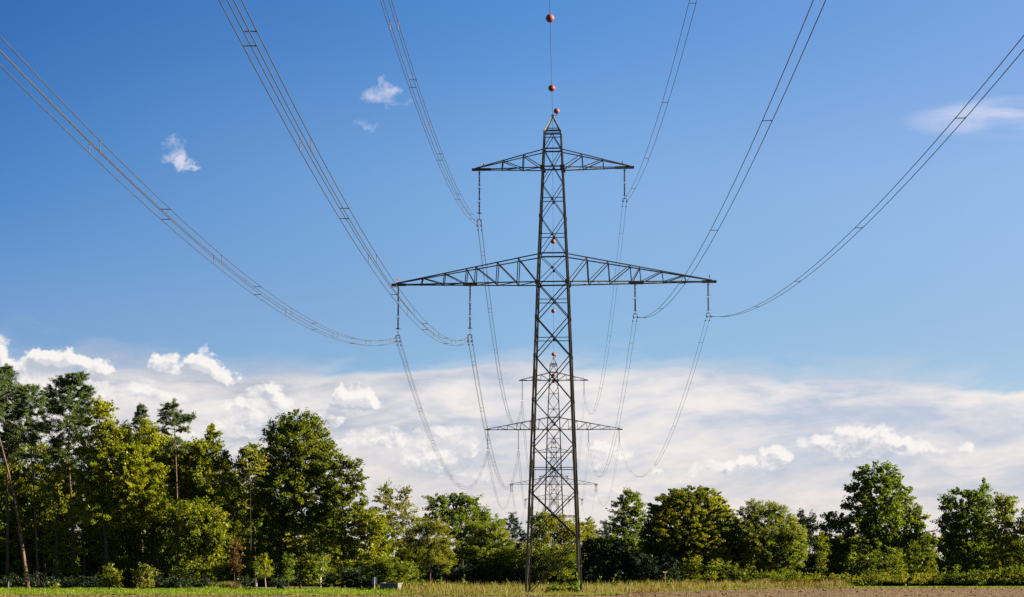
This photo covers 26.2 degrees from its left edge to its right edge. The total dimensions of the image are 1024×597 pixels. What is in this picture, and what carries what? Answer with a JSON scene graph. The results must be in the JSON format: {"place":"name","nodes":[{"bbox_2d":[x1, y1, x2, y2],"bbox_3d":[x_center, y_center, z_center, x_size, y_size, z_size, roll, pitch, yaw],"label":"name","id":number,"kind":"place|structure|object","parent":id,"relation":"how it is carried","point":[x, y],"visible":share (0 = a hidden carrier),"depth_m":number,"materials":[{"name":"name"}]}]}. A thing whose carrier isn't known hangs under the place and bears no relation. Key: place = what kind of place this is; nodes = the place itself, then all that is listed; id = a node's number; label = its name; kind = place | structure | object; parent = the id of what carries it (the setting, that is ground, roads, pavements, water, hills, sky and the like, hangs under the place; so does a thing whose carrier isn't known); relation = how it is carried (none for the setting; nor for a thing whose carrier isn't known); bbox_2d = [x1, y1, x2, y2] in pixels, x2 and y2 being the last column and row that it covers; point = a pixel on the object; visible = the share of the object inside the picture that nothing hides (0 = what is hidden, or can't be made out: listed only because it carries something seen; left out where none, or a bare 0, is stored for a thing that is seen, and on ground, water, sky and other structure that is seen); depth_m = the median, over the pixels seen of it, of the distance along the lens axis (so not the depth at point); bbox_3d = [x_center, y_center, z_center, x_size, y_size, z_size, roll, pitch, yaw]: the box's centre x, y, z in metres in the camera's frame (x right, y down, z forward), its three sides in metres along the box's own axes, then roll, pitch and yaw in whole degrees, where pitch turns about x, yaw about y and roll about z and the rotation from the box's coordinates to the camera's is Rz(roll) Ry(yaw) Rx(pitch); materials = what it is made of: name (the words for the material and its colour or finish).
{"place":"outdoors","nodes":[
{"label":"outdoors","id":0,"kind":"place"},
{"bbox_2d":[0,585,1023,595],"bbox_3d":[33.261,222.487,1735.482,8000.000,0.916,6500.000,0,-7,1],"label":"ground","id":1,"kind":"structure","parent":0,"point":[269,587],"depth_m":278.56,"materials":[{"name":"green plant"}]},
{"bbox_2d":[0,368,30,587],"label":"scots pine","id":2,"kind":"object","parent":1,"relation":"on","point":[2,414],"visible":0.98,"depth_m":274.00,"materials":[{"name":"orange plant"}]},
{"bbox_2d":[0,363,32,586],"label":"scots pine","id":3,"kind":"object","parent":1,"relation":"on","point":[11,437],"visible":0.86,"depth_m":281.42,"materials":[{"name":"green plant"}]},
{"bbox_2d":[10,382,51,587],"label":"scots pine","id":4,"kind":"object","parent":1,"relation":"on","point":[28,413],"visible":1,"depth_m":278.74,"materials":[{"name":"green plant"}]},
{"bbox_2d":[0,441,85,587],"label":"beech tree","id":5,"kind":"object","parent":1,"relation":"on","point":[42,517],"visible":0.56,"depth_m":287.15,"materials":[{"name":"green plant"}]},
{"bbox_2d":[0,571,103,588],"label":"bush","id":6,"kind":"object","parent":1,"relation":"on","point":[82,584],"visible":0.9,"depth_m":267.30,"materials":[{"name":"green plant"}]},
{"bbox_2d":[46,581,60,588],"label":"bush","id":7,"kind":"object","parent":1,"relation":"on","point":[56,585],"visible":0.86,"depth_m":256.87,"materials":[{"name":"green plant"}]},
{"bbox_2d":[33,453,74,588],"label":"beech tree","id":8,"kind":"object","parent":1,"relation":"on","point":[57,472],"visible":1,"depth_m":276.74,"materials":[{"name":"green plant"}]},
{"bbox_2d":[38,521,89,585],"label":"beech tree","id":9,"kind":"object","parent":1,"relation":"on","point":[63,535],"visible":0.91,"depth_m":283.03,"materials":[{"name":"green plant"}]},
{"bbox_2d":[38,370,96,587],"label":"scots pine","id":10,"kind":"object","parent":1,"relation":"on","point":[65,385],"visible":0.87,"depth_m":283.64,"materials":[{"name":"green plant"}]},
{"bbox_2d":[64,482,102,587],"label":"beech tree","id":11,"kind":"object","parent":1,"relation":"on","point":[82,506],"visible":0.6,"depth_m":279.88,"materials":[{"name":"green plant"}]},
{"bbox_2d":[96,563,124,588],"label":"bush","id":12,"kind":"object","parent":1,"relation":"on","point":[112,574],"visible":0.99,"depth_m":260.59,"materials":[{"name":"green plant"}]},
{"bbox_2d":[66,395,170,587],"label":"beech tree","id":13,"kind":"object","parent":1,"relation":"on","point":[120,492],"visible":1,"depth_m":274.98,"materials":[{"name":"green plant"}]},
{"bbox_2d":[85,512,189,586],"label":"beech tree","id":14,"kind":"object","parent":1,"relation":"on","point":[132,541],"visible":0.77,"depth_m":279.65,"materials":[{"name":"green plant"}]},
{"bbox_2d":[130,562,157,588],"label":"bush","id":15,"kind":"object","parent":1,"relation":"on","point":[147,582],"visible":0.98,"depth_m":259.63,"materials":[{"name":"green plant"}]},
{"bbox_2d":[129,403,158,583],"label":"scots pine","id":16,"kind":"object","parent":1,"relation":"on","point":[138,415],"visible":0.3,"depth_m":288.26,"materials":[{"name":"green plant"}]},
{"bbox_2d":[127,417,177,588],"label":"beech tree","id":17,"kind":"object","parent":1,"relation":"on","point":[154,437],"visible":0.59,"depth_m":279.15,"materials":[{"name":"green plant"}]},
{"bbox_2d":[154,398,196,586],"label":"scots pine","id":18,"kind":"object","parent":1,"relation":"on","point":[170,411],"visible":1,"depth_m":276.57,"materials":[{"name":"green plant"}]},
{"bbox_2d":[117,419,249,587],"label":"beech tree","id":19,"kind":"object","parent":1,"relation":"on","point":[234,472],"visible":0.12,"depth_m":287.76,"materials":[{"name":"green plant"}]},
{"bbox_2d":[161,423,237,586],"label":"beech tree","id":20,"kind":"object","parent":1,"relation":"on","point":[201,458],"visible":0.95,"depth_m":278.12,"materials":[{"name":"green plant"}]},
{"bbox_2d":[0,460,399,587],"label":"woodland","id":21,"kind":"object","parent":1,"relation":"on","point":[16,564],"visible":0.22,"depth_m":298.53,"materials":[{"name":"green plant"}]},
{"bbox_2d":[162,495,237,586],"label":"beech tree","id":22,"kind":"object","parent":1,"relation":"on","point":[204,518],"visible":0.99,"depth_m":273.38,"materials":[{"name":"green plant"}]},
{"bbox_2d":[152,572,292,588],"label":"bush","id":23,"kind":"object","parent":1,"relation":"on","point":[205,581],"visible":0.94,"depth_m":267.48,"materials":[{"name":"green plant"}]},
{"bbox_2d":[226,537,248,582],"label":"russet tree","id":24,"kind":"object","parent":1,"relation":"on","point":[233,563],"visible":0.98,"depth_m":270.69,"materials":[{"name":"brown plant"}]},
{"bbox_2d":[221,442,273,587],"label":"oak tree","id":25,"kind":"object","parent":1,"relation":"on","point":[235,513],"visible":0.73,"depth_m":283.63,"materials":[{"name":"green plant"}]},
{"bbox_2d":[236,447,269,586],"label":"maple tree","id":26,"kind":"object","parent":1,"relation":"on","point":[248,470],"visible":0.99,"depth_m":274.17,"materials":[{"name":"green plant"}]},
{"bbox_2d":[249,558,264,588],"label":"sapling","id":27,"kind":"object","parent":1,"relation":"on","point":[255,563],"visible":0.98,"depth_m":262.32,"materials":[{"name":"green plant"}]},
{"bbox_2d":[257,553,273,588],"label":"sapling","id":28,"kind":"object","parent":1,"relation":"on","point":[267,573],"visible":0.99,"depth_m":260.52,"materials":[{"name":"green plant"}]},
{"bbox_2d":[234,526,331,587],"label":"hornbeam tree","id":29,"kind":"object","parent":1,"relation":"on","point":[299,568],"visible":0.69,"depth_m":277.51,"materials":[{"name":"green plant"}]},
{"bbox_2d":[279,551,296,586],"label":"sapling","id":30,"kind":"object","parent":1,"relation":"on","point":[287,561],"visible":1,"depth_m":264.56,"materials":[{"name":"green plant"}]},
{"bbox_2d":[241,407,355,588],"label":"oak tree","id":31,"kind":"object","parent":1,"relation":"on","point":[298,483],"visible":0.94,"depth_m":278.36,"materials":[{"name":"green plant"}]},
{"bbox_2d":[281,534,315,587],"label":"maple tree","id":32,"kind":"object","parent":1,"relation":"on","point":[305,544],"visible":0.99,"depth_m":272.12,"materials":[{"name":"green plant"}]},
{"bbox_2d":[311,551,334,587],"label":"birch sapling","id":33,"kind":"object","parent":1,"relation":"on","point":[320,566],"visible":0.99,"depth_m":261.40,"materials":[{"name":"green plant"}]},
{"bbox_2d":[323,564,373,588],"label":"bush","id":34,"kind":"object","parent":1,"relation":"on","point":[355,575],"visible":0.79,"depth_m":263.59,"materials":[{"name":"green plant"}]},
{"bbox_2d":[315,453,387,587],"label":"hornbeam tree","id":35,"kind":"object","parent":1,"relation":"on","point":[343,496],"visible":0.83,"depth_m":276.21,"materials":[{"name":"green plant"}]},
{"bbox_2d":[304,509,398,587],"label":"hornbeam tree","id":36,"kind":"object","parent":1,"relation":"on","point":[350,552],"visible":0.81,"depth_m":272.62,"materials":[{"name":"green plant"}]},
{"bbox_2d":[359,555,422,588],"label":"bush","id":37,"kind":"object","parent":1,"relation":"on","point":[388,571],"visible":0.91,"depth_m":260.87,"materials":[{"name":"green plant"}]},
{"bbox_2d":[380,583,402,589],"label":"concrete block","id":38,"kind":"structure","parent":1,"relation":"on","point":[383,586],"depth_m":247.50,"materials":[{"name":"grey concrete"}]},
{"bbox_2d":[370,477,421,559],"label":"willow tree","id":39,"kind":"object","parent":1,"relation":"on","point":[385,489],"visible":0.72,"depth_m":310.73,"materials":[{"name":"green plant"}]},
{"bbox_2d":[394,515,459,581],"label":"alder tree","id":40,"kind":"object","parent":1,"relation":"on","point":[428,534],"visible":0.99,"depth_m":298.27,"materials":[{"name":"green plant"}]},
{"bbox_2d":[419,492,507,585],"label":"ash tree","id":41,"kind":"object","parent":1,"relation":"on","point":[457,515],"visible":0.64,"depth_m":332.87,"materials":[{"name":"green plant"}]},
{"bbox_2d":[414,561,532,585],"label":"bush","id":42,"kind":"object","parent":1,"relation":"on","point":[483,570],"visible":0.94,"depth_m":300.37,"materials":[{"name":"green plant"}]},
{"bbox_2d":[456,517,518,584],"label":"alder tree","id":43,"kind":"object","parent":1,"relation":"on","point":[482,548],"visible":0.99,"depth_m":302.51,"materials":[{"name":"green plant"}]},
{"bbox_2d":[498,512,529,583],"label":"spruce tree","id":44,"kind":"object","parent":1,"relation":"on","point":[512,519],"visible":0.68,"depth_m":342.82,"materials":[{"name":"green plant"}]},
{"bbox_2d":[523,506,552,549],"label":"ash tree","id":45,"kind":"object","parent":1,"relation":"on","point":[537,522],"visible":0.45,"depth_m":350.14,"materials":[{"name":"green plant"}]},
{"bbox_2d":[505,540,584,585],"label":"alder tree","id":46,"kind":"object","parent":1,"relation":"on","point":[541,559],"visible":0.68,"depth_m":309.63,"materials":[{"name":"green plant"}]},
{"bbox_2d":[391,108,716,593],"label":"lattice pylon","id":47,"kind":"object","parent":1,"relation":"on","point":[537,281],"visible":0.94,"depth_m":251.73,"materials":[{"name":"grey metal"}]},
{"bbox_2d":[395,286,400,341],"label":"insulator string","id":48,"kind":"object","parent":47,"relation":"hanging from","point":[398,315],"visible":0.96,"depth_m":253.05,"materials":[{"name":"brown ceramic"}]},
{"bbox_2d":[0,36,399,345],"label":"conductor bundle","id":49,"kind":"object","parent":48,"relation":"hanging from","point":[78,130],"visible":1,"depth_m":95.20,"materials":[{"name":"metal"}]},
{"bbox_2d":[396,337,487,488],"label":"conductor bundle","id":50,"kind":"object","parent":48,"relation":"hanging from","point":[425,418],"visible":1,"depth_m":300.56,"materials":[{"name":"metal"}]},
{"bbox_2d":[467,286,472,340],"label":"insulator string","id":51,"kind":"object","parent":47,"relation":"hanging from","point":[469,310],"visible":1,"depth_m":252.51,"materials":[{"name":"brown ceramic"}]},
{"bbox_2d":[219,0,471,345],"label":"conductor bundle","id":52,"kind":"object","parent":51,"relation":"hanging from","point":[433,333],"visible":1,"depth_m":85.15,"materials":[{"name":"metal"}]},
{"bbox_2d":[477,171,481,225],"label":"insulator string","id":53,"kind":"object","parent":47,"relation":"hanging from","point":[479,212],"visible":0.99,"depth_m":254.05,"materials":[{"name":"brown ceramic"}]},
{"bbox_2d":[380,0,480,226],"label":"conductor bundle","id":54,"kind":"object","parent":53,"relation":"hanging from","point":[422,105],"visible":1,"depth_m":138.66,"materials":[{"name":"metal"}]},
{"bbox_2d":[477,222,522,425],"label":"conductor bundle","id":55,"kind":"object","parent":53,"relation":"hanging from","point":[493,323],"visible":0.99,"depth_m":304.41,"materials":[{"name":"metal"}]},
{"bbox_2d":[549,0,552,114],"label":"earth wire","id":56,"kind":"object","parent":47,"relation":"attached to","point":[551,70],"visible":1,"depth_m":204.50,"materials":[{"name":"metal"}]},
{"bbox_2d":[546,14,553,22],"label":"warning ball","id":57,"kind":"object","parent":56,"relation":"hanging from","point":[549,18],"visible":1,"depth_m":174.96,"materials":[{"name":"orange plastic"}]},
{"bbox_2d":[622,169,626,201],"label":"insulator string","id":58,"kind":"object","parent":47,"relation":"hanging from","point":[624,186],"visible":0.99,"depth_m":252.89,"materials":[{"name":"grey ceramic"}]},
{"bbox_2d":[584,202,626,413],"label":"conductor bundle","id":59,"kind":"object","parent":58,"relation":"hanging from","point":[611,305],"visible":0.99,"depth_m":304.25,"materials":[{"name":"metal"}]},
{"bbox_2d":[623,0,696,201],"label":"conductor bundle","id":60,"kind":"object","parent":58,"relation":"hanging from","point":[664,94],"visible":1,"depth_m":157.89,"materials":[{"name":"metal"}]},
{"bbox_2d":[633,284,637,316],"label":"insulator string","id":61,"kind":"object","parent":47,"relation":"hanging from","point":[635,299],"visible":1,"depth_m":251.19,"materials":[{"name":"grey ceramic"}]},
{"bbox_2d":[588,320,636,476],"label":"conductor bundle","id":62,"kind":"object","parent":61,"relation":"hanging from","point":[620,400],"visible":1,"depth_m":296.69,"materials":[{"name":"metal"}]},
{"bbox_2d":[633,0,825,317],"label":"conductor bundle","id":63,"kind":"object","parent":61,"relation":"hanging from","point":[750,147],"visible":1,"depth_m":99.29,"materials":[{"name":"metal"}]},
{"bbox_2d":[706,284,710,316],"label":"insulator string","id":64,"kind":"object","parent":47,"relation":"hanging from","point":[708,295],"visible":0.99,"depth_m":250.55,"materials":[{"name":"grey ceramic"}]},
{"bbox_2d":[619,318,709,476],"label":"conductor bundle","id":65,"kind":"object","parent":64,"relation":"hanging from","point":[683,404],"visible":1,"depth_m":300.21,"materials":[{"name":"metal"}]},
{"bbox_2d":[707,35,1023,317],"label":"conductor bundle","id":66,"kind":"object","parent":64,"relation":"hanging from","point":[901,179],"visible":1,"depth_m":107.91,"materials":[{"name":"metal"}]},
{"bbox_2d":[485,354,622,546],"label":"lattice pylon","id":67,"kind":"object","parent":1,"relation":"on","point":[554,409],"visible":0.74,"depth_m":595.00,"materials":[{"name":"grey metal"}]},
{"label":"insulator string","id":68,"kind":"object","parent":67,"relation":"hanging from","visible":0},
{"bbox_2d":[468,339,518,488],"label":"conductor bundle","id":69,"kind":"object","parent":68,"relation":"hanging from","point":[485,417],"visible":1,"depth_m":301.39,"materials":[{"name":"metal"}]},
{"bbox_2d":[511,441,597,543],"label":"lattice pylon","id":70,"kind":"object","parent":1,"relation":"on","point":[551,447],"visible":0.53,"depth_m":928.11,"materials":[{"name":"grey metal"}]},
{"bbox_2d":[525,466,583,537],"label":"lattice pylon","id":71,"kind":"object","parent":1,"relation":"on","point":[554,482],"visible":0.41,"depth_m":1285.06,"materials":[{"name":"grey metal"}]},
{"bbox_2d":[541,582,576,592],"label":"grass tussock","id":72,"kind":"object","parent":1,"relation":"on","point":[556,588],"depth_m":244.42,"materials":[{"name":"green plant"}]},
{"bbox_2d":[533,513,604,585],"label":"maple tree","id":73,"kind":"object","parent":1,"relation":"on","point":[562,533],"visible":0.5,"depth_m":342.44,"materials":[{"name":"green plant"}]},
{"bbox_2d":[574,572,579,591],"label":"tall weed","id":74,"kind":"object","parent":1,"relation":"on","point":[577,583],"visible":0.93,"depth_m":243.79,"materials":[{"name":"green plant"}]},
{"bbox_2d":[581,516,598,537],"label":"spruce tree","id":75,"kind":"object","parent":1,"relation":"on","point":[589,517],"visible":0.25,"depth_m":368.05,"materials":[{"name":"green plant"}]},
{"bbox_2d":[575,536,614,584],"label":"ivy thicket","id":76,"kind":"object","parent":1,"relation":"on","point":[595,565],"visible":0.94,"depth_m":294.97,"materials":[{"name":"green plant"}]},
{"bbox_2d":[594,519,609,537],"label":"spruce tree","id":77,"kind":"object","parent":1,"relation":"on","point":[604,531],"visible":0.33,"depth_m":362.31,"materials":[{"name":"green plant"}]},
{"bbox_2d":[597,534,640,583],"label":"ivy thicket","id":78,"kind":"object","parent":1,"relation":"on","point":[622,555],"visible":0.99,"depth_m":294.60,"materials":[{"name":"green plant"}]},
{"bbox_2d":[604,487,649,543],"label":"ash tree","id":79,"kind":"object","parent":1,"relation":"on","point":[624,526],"visible":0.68,"depth_m":327.97,"materials":[{"name":"green plant"}]},
{"bbox_2d":[628,547,682,582],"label":"bush","id":80,"kind":"object","parent":1,"relation":"on","point":[651,560],"visible":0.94,"depth_m":293.32,"materials":[{"name":"green plant"}]},
{"bbox_2d":[635,485,749,583],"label":"hornbeam tree","id":81,"kind":"object","parent":1,"relation":"on","point":[706,531],"visible":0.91,"depth_m":296.55,"materials":[{"name":"green plant"}]},
{"bbox_2d":[367,532,1023,587],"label":"hedge","id":82,"kind":"object","parent":1,"relation":"on","point":[741,563],"visible":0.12,"depth_m":321.10,"materials":[{"name":"green plant"}]},
{"bbox_2d":[677,555,721,582],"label":"bush","id":83,"kind":"object","parent":1,"relation":"on","point":[692,563],"visible":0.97,"depth_m":289.36,"materials":[{"name":"green plant"}]},
{"bbox_2d":[718,559,756,582],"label":"bush","id":84,"kind":"object","parent":1,"relation":"on","point":[735,569],"visible":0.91,"depth_m":290.82,"materials":[{"name":"green plant"}]},
{"bbox_2d":[730,498,809,582],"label":"willow tree","id":85,"kind":"object","parent":1,"relation":"on","point":[784,534],"visible":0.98,"depth_m":295.04,"materials":[{"name":"green plant"}]},
{"bbox_2d":[743,569,825,582],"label":"hedge","id":86,"kind":"object","parent":1,"relation":"on","point":[797,576],"visible":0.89,"depth_m":288.05,"materials":[{"name":"green plant"}]},
{"bbox_2d":[796,508,827,583],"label":"elm tree","id":87,"kind":"object","parent":1,"relation":"on","point":[807,523],"visible":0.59,"depth_m":309.21,"materials":[{"name":"green plant"}]},
{"bbox_2d":[811,533,831,581],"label":"bush","id":88,"kind":"object","parent":1,"relation":"on","point":[822,569],"visible":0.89,"depth_m":291.22,"materials":[{"name":"green plant"}]},
{"bbox_2d":[815,511,856,583],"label":"elm tree","id":89,"kind":"object","parent":1,"relation":"on","point":[835,525],"visible":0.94,"depth_m":300.21,"materials":[{"name":"green plant"}]},
{"bbox_2d":[844,547,908,585],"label":"hawthorn bush","id":90,"kind":"object","parent":1,"relation":"on","point":[866,568],"visible":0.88,"depth_m":290.85,"materials":[{"name":"green plant"}]},
{"bbox_2d":[829,570,931,585],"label":"hedge","id":91,"kind":"object","parent":1,"relation":"on","point":[915,577],"visible":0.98,"depth_m":287.31,"materials":[{"name":"green plant"}]},
{"bbox_2d":[840,460,938,585],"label":"maple tree","id":92,"kind":"object","parent":1,"relation":"on","point":[872,534],"visible":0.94,"depth_m":299.10,"materials":[{"name":"green plant"}]},
{"bbox_2d":[902,532,938,585],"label":"hawthorn bush","id":93,"kind":"object","parent":1,"relation":"on","point":[911,570],"visible":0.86,"depth_m":293.82,"materials":[{"name":"green plant"}]},
{"bbox_2d":[931,477,1008,586],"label":"ash tree","id":94,"kind":"object","parent":1,"relation":"on","point":[956,536],"visible":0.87,"depth_m":301.49,"materials":[{"name":"green plant"}]},
{"bbox_2d":[924,564,1023,585],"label":"hedge","id":95,"kind":"object","parent":1,"relation":"on","point":[1010,572],"visible":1,"depth_m":287.71,"materials":[{"name":"green plant"}]},
{"bbox_2d":[978,492,1023,585],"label":"ash tree","id":96,"kind":"object","parent":1,"relation":"on","point":[1005,538],"visible":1,"depth_m":296.58,"materials":[{"name":"green plant"}]},
{"bbox_2d":[1009,508,1023,580],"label":"ash tree","id":97,"kind":"object","parent":1,"relation":"on","point":[1020,526],"visible":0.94,"depth_m":294.83,"materials":[{"name":"green plant"}]},
{"bbox_2d":[0,0,1023,563],"label":"sky","id":98,"kind":"structure","parent":0,"point":[904,347],"materials":[{"name":"blue"}]},
{"bbox_2d":[0,586,1023,596],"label":"ploughed field","id":99,"kind":"structure","parent":0,"point":[841,594],"depth_m":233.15,"materials":[{"name":"soil"}]},
{"bbox_2d":[1,587,1023,596],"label":"stubble","id":100,"kind":"object","parent":99,"relation":"on","point":[626,594],"visible":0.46,"depth_m":225.94,"materials":[{"name":"plant"}]},
{"bbox_2d":[202,577,855,594],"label":"dry grass","id":101,"kind":"structure","parent":0,"point":[590,587],"depth_m":265.04,"materials":[{"name":"plant"}]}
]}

